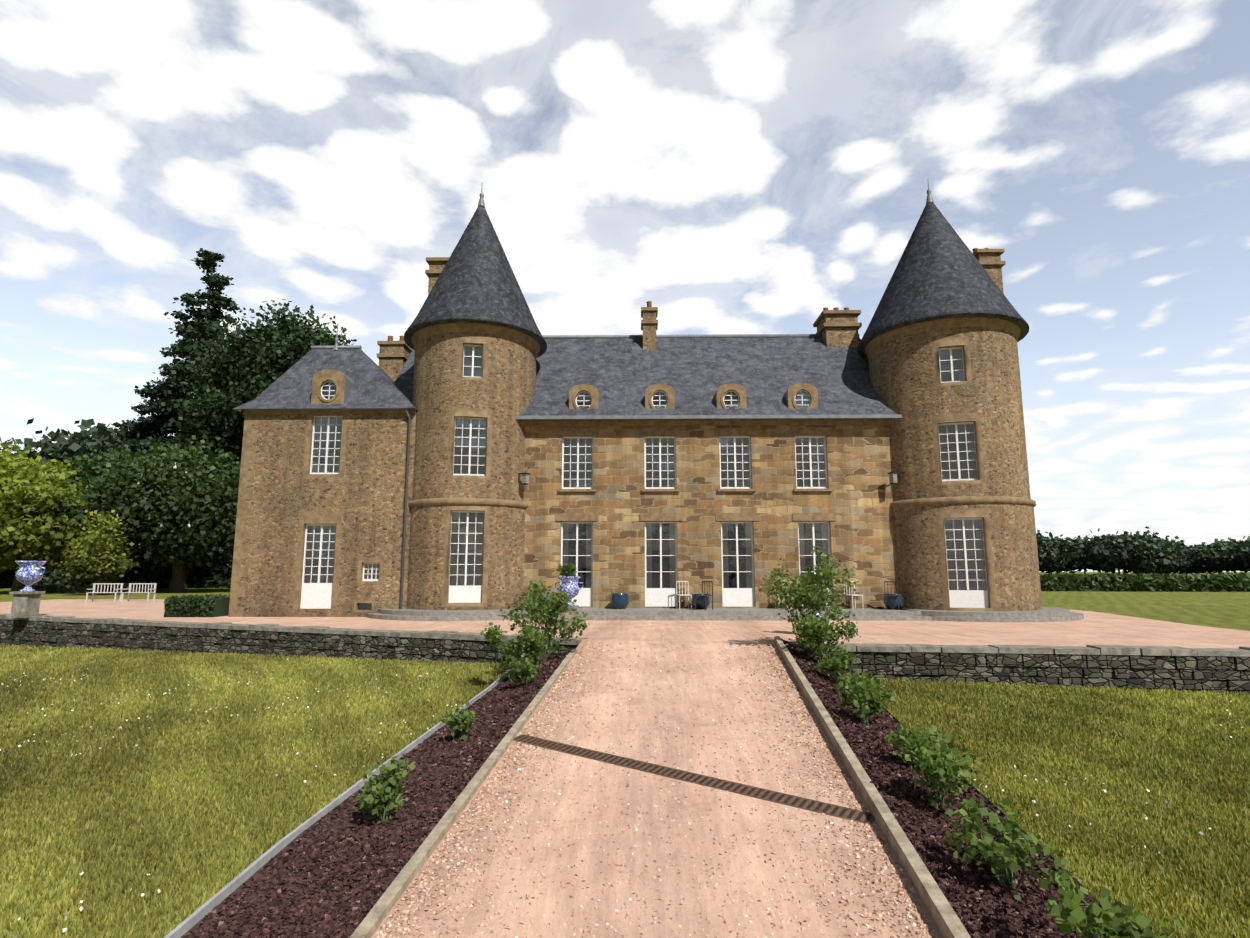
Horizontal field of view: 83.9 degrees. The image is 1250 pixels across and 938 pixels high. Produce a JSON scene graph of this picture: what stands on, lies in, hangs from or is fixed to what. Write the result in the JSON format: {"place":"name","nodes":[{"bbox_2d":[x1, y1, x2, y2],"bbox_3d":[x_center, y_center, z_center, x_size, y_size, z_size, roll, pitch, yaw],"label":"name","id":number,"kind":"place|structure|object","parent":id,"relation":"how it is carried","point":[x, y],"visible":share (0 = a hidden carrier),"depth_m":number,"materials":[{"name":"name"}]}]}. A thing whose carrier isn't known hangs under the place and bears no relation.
{"place":"outdoors","nodes":[
{"label":"outdoors","id":0,"kind":"place"},
{"bbox_2d":[0,555,232,587],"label":"shrubbery backdrop","id":1,"kind":"structure","parent":0,"point":[161,577],"depth_m":63.96,"materials":[{"name":"green plant"}]},
{"bbox_2d":[406,323,539,609],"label":"round tower","id":2,"kind":"structure","parent":0,"point":[499,394],"depth_m":23.58,"materials":[{"name":"brown stone"}]},
{"bbox_2d":[404,183,546,357],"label":"conical roof","id":3,"kind":"structure","parent":2,"relation":"on","point":[476,282],"depth_m":24.85,"materials":[{"name":"grey stone"}]},
{"bbox_2d":[500,579,589,664],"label":"rose shrub","id":4,"kind":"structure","parent":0,"point":[546,608],"depth_m":13.81,"materials":[{"name":"green plant"}]},
{"bbox_2d":[0,599,1249,937],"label":"gravel driveway","id":5,"kind":"structure","parent":0,"point":[712,637],"depth_m":7.22,"materials":[{"name":"gravel"}]},
{"bbox_2d":[86,583,156,601],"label":"benches","id":6,"kind":"object","parent":5,"relation":"on","point":[121,592],"visible":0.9,"depth_m":35.63,"materials":[{"name":"white wood"}]},
{"bbox_2d":[163,594,229,616],"bbox_3d":[-14.443,4.648,23.737,1.752,0.791,1.572,0,-8,1],"label":"box hedge","id":7,"kind":"object","parent":5,"relation":"on","point":[179,604],"depth_m":23.10,"materials":[{"name":"green plant"}]},
{"bbox_2d":[228,409,416,616],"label":"building wing wall","id":8,"kind":"structure","parent":5,"relation":"on","point":[285,496],"depth_m":23.76,"materials":[{"name":"stone"}]},
{"bbox_2d":[233,324,416,411],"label":"hipped roof","id":9,"kind":"structure","parent":8,"relation":"on","point":[374,386],"depth_m":25.04,"materials":[{"name":"grey stone"}]},
{"bbox_2d":[311,369,353,403],"bbox_3d":[-10.364,-2.694,25.108,1.150,1.400,1.630,0,-8,1],"label":"dormer window","id":10,"kind":"structure","parent":9,"relation":"on","point":[343,383],"depth_m":24.37,"materials":[{"name":"beige stone"}]},
{"bbox_2d":[400,409,410,608],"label":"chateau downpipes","id":11,"kind":"object","parent":8,"relation":"attached to","point":[405,510],"visible":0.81,"depth_m":23.61,"materials":[{"name":"metal"}]},
{"bbox_2d":[555,576,583,625],"bbox_3d":[-1.581,3.724,19.644,0.814,1.366,0.680,0,-8,1],"label":"urn","id":12,"kind":"object","parent":5,"relation":"on","point":[569,584],"depth_m":19.47,"materials":[{"name":"blue ceramic"}]},
{"bbox_2d":[556,563,576,575],"bbox_3d":[-1.654,2.910,19.760,0.607,0.470,0.608,0,-8,1],"label":"potted plant","id":13,"kind":"object","parent":12,"relation":"on","point":[569,567],"depth_m":19.70,"materials":[{"name":"green plant"}]},
{"bbox_2d":[514,734,874,823],"bbox_3d":[0.468,3.436,7.900,4.607,0.197,0.240,-6,-10,34],"label":"drain grate","id":14,"kind":"object","parent":5,"relation":"on","point":[812,805],"visible":0.98,"depth_m":7.60,"materials":[{"name":"metal"}]},
{"bbox_2d":[522,419,896,607],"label":"facade wall","id":15,"kind":"structure","parent":5,"relation":"on","point":[618,505],"depth_m":24.19,"materials":[{"name":"beige stone"}]},
{"bbox_2d":[300,344,988,609],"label":"windows","id":16,"kind":"structure","parent":15,"relation":"in","point":[967,579],"depth_m":23.87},
{"bbox_2d":[394,334,901,419],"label":"main roof","id":17,"kind":"structure","parent":15,"relation":"on","point":[621,373],"depth_m":26.52,"materials":[{"name":"grey stone"}]},
{"bbox_2d":[376,248,1005,380],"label":"chimneys","id":18,"kind":"object","parent":17,"relation":"on","point":[836,327],"visible":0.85,"depth_m":28.82,"materials":[{"name":"brown stone"}]},
{"bbox_2d":[569,383,817,409],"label":"dormer windows","id":19,"kind":"structure","parent":17,"relation":"on","point":[722,391],"depth_m":24.74,"materials":[{"name":"beige stone"}]},
{"bbox_2d":[518,472,899,484],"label":"wall lanterns","id":20,"kind":"object","parent":15,"relation":"attached to","point":[892,478],"visible":1,"depth_m":23.87,"materials":[{"name":"black metal"}]},
{"bbox_2d":[366,607,1083,621],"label":"chateau perron steps","id":21,"kind":"structure","parent":5,"relation":"on","point":[1044,614],"depth_m":21.71,"materials":[{"name":"grey stone"}]},
{"bbox_2d":[532,593,903,609],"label":"plant pots","id":22,"kind":"object","parent":21,"relation":"on","point":[619,600],"visible":0.52,"depth_m":22.95,"materials":[{"name":"blue"}]},
{"bbox_2d":[676,581,898,609],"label":"patio chairs","id":23,"kind":"object","parent":21,"relation":"on","point":[688,594],"depth_m":23.05,"materials":[{"name":"metal"}]},
{"bbox_2d":[0,572,1249,937],"bbox_3d":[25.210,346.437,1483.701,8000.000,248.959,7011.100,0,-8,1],"label":"lawn","id":24,"kind":"structure","parent":0,"point":[1228,610],"depth_m":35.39,"materials":[{"name":"green plant"}]},
{"bbox_2d":[0,437,41,461],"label":"tree","id":25,"kind":"object","parent":24,"relation":"on","point":[38,444],"depth_m":101.85,"materials":[{"name":"green plant"}]},
{"bbox_2d":[0,443,45,569],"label":"tree","id":26,"kind":"object","parent":24,"relation":"on","point":[3,445],"depth_m":63.36,"materials":[{"name":"green plant"}]},
{"bbox_2d":[0,442,96,591],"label":"lime tree","id":27,"kind":"object","parent":24,"relation":"on","point":[31,529],"depth_m":46.33,"materials":[{"name":"green plant"}]},
{"bbox_2d":[2,418,132,473],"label":"tree","id":28,"kind":"object","parent":24,"relation":"on","point":[100,432],"depth_m":89.72,"materials":[{"name":"green plant"}]},
{"bbox_2d":[52,439,120,480],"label":"tree","id":29,"kind":"object","parent":24,"relation":"on","point":[97,448],"visible":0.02,"depth_m":71.15,"materials":[{"name":"green plant"}]},
{"bbox_2d":[31,585,147,592],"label":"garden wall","id":30,"kind":"structure","parent":24,"relation":"on","point":[57,589],"depth_m":49.03,"materials":[{"name":"stone"}]},
{"bbox_2d":[53,509,138,594],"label":"bush","id":31,"kind":"object","parent":24,"relation":"on","point":[96,557],"depth_m":44.73,"materials":[{"name":"green plant"}]},
{"bbox_2d":[51,436,163,585],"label":"tree","id":32,"kind":"object","parent":24,"relation":"on","point":[87,464],"depth_m":56.20,"materials":[{"name":"green plant"}]},
{"bbox_2d":[50,433,240,592],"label":"horse chestnut tree","id":33,"kind":"object","parent":24,"relation":"on","point":[175,502],"depth_m":48.10,"materials":[{"name":"green plant"}]},
{"bbox_2d":[116,461,228,547],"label":"horse chestnut blossoms","id":34,"kind":"object","parent":33,"relation":"attached to","point":[174,467],"visible":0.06,"depth_m":47.72,"materials":[{"name":"white plant"}]},
{"bbox_2d":[103,248,245,587],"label":"conifer tree","id":35,"kind":"object","parent":24,"relation":"on","point":[199,326],"depth_m":64.47,"materials":[{"name":"green plant"}]},
{"bbox_2d":[160,299,356,472],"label":"tree","id":36,"kind":"object","parent":24,"relation":"on","point":[245,367],"depth_m":59.18,"materials":[{"name":"green plant"}]},
{"bbox_2d":[0,613,587,663],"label":"retaining wall","id":37,"kind":"structure","parent":24,"relation":"on","point":[212,638],"depth_m":19.00,"materials":[{"name":"stone"}]},
{"bbox_2d":[7,561,46,617],"bbox_3d":[-19.880,3.995,23.168,1.006,1.858,0.840,0,-8,1],"label":"urn","id":38,"kind":"object","parent":37,"relation":"on","point":[26,601],"visible":1,"depth_m":22.97,"materials":[{"name":"blue ceramic"}]},
{"bbox_2d":[0,652,1242,937],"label":"lawn daisies","id":39,"kind":"object","parent":24,"relation":"on","point":[410,734],"visible":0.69,"depth_m":9.66,"materials":[{"name":"white"}]},
{"bbox_2d":[164,636,1129,937],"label":"planting bed kerbs","id":40,"kind":"structure","parent":24,"relation":"on","point":[936,904],"depth_m":6.46,"materials":[{"name":"stone"}]},
{"bbox_2d":[355,753,415,823],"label":"rose leaves","id":41,"kind":"object","parent":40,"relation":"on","point":[382,790],"depth_m":6.79,"materials":[{"name":"green plant"}]},
{"bbox_2d":[477,615,550,680],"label":"rose shrub leaves","id":42,"kind":"object","parent":40,"relation":"on","point":[525,643],"depth_m":12.98,"materials":[{"name":"green plant"}]},
{"bbox_2d":[505,653,540,686],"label":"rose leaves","id":43,"kind":"object","parent":40,"relation":"on","point":[533,672],"depth_m":11.95,"materials":[{"name":"green plant"}]},
{"bbox_2d":[183,638,1129,937],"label":"mulch lumps","id":44,"kind":"object","parent":40,"relation":"on","point":[983,908],"visible":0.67,"depth_m":6.12,"materials":[{"name":"wood"}]},
{"bbox_2d":[440,701,476,740],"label":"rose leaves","id":45,"kind":"object","parent":44,"relation":"on","point":[456,720],"depth_m":9.23,"materials":[{"name":"green plant"}]},
{"bbox_2d":[814,645,857,682],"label":"rose bed leaves","id":46,"kind":"object","parent":44,"relation":"on","point":[843,661],"depth_m":11.80,"materials":[{"name":"green plant"}]},
{"bbox_2d":[835,673,894,725],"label":"rose bed leaves","id":47,"kind":"object","parent":44,"relation":"on","point":[862,693],"depth_m":9.43,"materials":[{"name":"green plant"}]},
{"bbox_2d":[885,722,943,768],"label":"rose bed leaves","id":48,"kind":"object","parent":44,"relation":"on","point":[898,739],"depth_m":7.90,"materials":[{"name":"green plant"}]},
{"bbox_2d":[897,731,985,812],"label":"rose bed leaves","id":49,"kind":"object","parent":44,"relation":"on","point":[929,767],"depth_m":6.74,"materials":[{"name":"green plant"}]},
{"bbox_2d":[943,797,1050,902],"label":"rose bed leaves","id":50,"kind":"object","parent":44,"relation":"on","point":[1010,857],"depth_m":5.43,"materials":[{"name":"green plant"}]},
{"bbox_2d":[1040,848,1194,937],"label":"rose bed leaves","id":51,"kind":"object","parent":44,"relation":"on","point":[1100,921],"depth_m":4.13,"materials":[{"name":"green plant"}]},
{"bbox_2d":[789,607,860,667],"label":"rose leaves","id":52,"kind":"object","parent":40,"relation":"on","point":[811,641],"depth_m":12.95,"materials":[{"name":"green plant"}]},
{"bbox_2d":[833,667,874,699],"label":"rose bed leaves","id":53,"kind":"object","parent":40,"relation":"on","point":[855,678],"depth_m":10.77,"materials":[{"name":"green plant"}]},
{"bbox_2d":[788,641,1249,693],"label":"retaining wall","id":54,"kind":"structure","parent":24,"relation":"on","point":[1179,668],"depth_m":13.53,"materials":[{"name":"stone"}]},
{"bbox_2d":[1040,572,1249,591],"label":"lawn hedge","id":55,"kind":"object","parent":24,"relation":"on","point":[1048,581],"depth_m":53.04,"materials":[{"name":"green plant"}]},
{"bbox_2d":[1048,567,1244,574],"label":"distant wood trunks","id":56,"kind":"object","parent":24,"relation":"on","point":[1140,571],"depth_m":267.39,"materials":[{"name":"brown plant"}]},
{"bbox_2d":[1036,526,1249,574],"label":"tree line","id":57,"kind":"object","parent":56,"relation":"on","point":[1137,553],"visible":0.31,"depth_m":238.97,"materials":[{"name":"green plant"}]},
{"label":"tall conifer trunk","id":58,"kind":"object","parent":24,"relation":"on","visible":0},
{"bbox_2d":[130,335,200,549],"bbox_3d":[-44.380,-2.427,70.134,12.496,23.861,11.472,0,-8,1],"label":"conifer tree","id":59,"kind":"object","parent":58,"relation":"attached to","point":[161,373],"depth_m":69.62,"materials":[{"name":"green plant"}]},
{"bbox_2d":[0,0,1249,571],"label":"sky","id":60,"kind":"structure","parent":0,"point":[724,166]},
{"bbox_2d":[759,546,858,650],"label":"rose shrub","id":61,"kind":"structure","parent":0,"point":[802,596],"depth_m":13.99,"materials":[{"name":"green plant"}]},
{"bbox_2d":[805,586,828,619],"bbox_3d":[4.522,3.355,16.472,0.747,1.169,0.624,0,-8,1],"label":"urn","id":62,"kind":"object","parent":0,"point":[820,616],"depth_m":16.35,"materials":[{"name":"blue ceramic"}]},
{"bbox_2d":[799,567,826,584],"bbox_3d":[4.480,2.607,16.640,0.707,0.544,0.573,0,-8,1],"label":"terrace urn plant","id":63,"kind":"object","parent":62,"relation":"on","point":[809,574],"depth_m":16.59,"materials":[{"name":"green plant"}]},
{"bbox_2d":[865,317,1042,610],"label":"round tower","id":64,"kind":"structure","parent":0,"point":[985,396],"depth_m":23.13,"materials":[{"name":"brown stone"}]},
{"bbox_2d":[857,179,1028,356],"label":"conical roof","id":65,"kind":"structure","parent":64,"relation":"on","point":[940,272],"depth_m":24.49,"materials":[{"name":"grey stone"}]}
]}

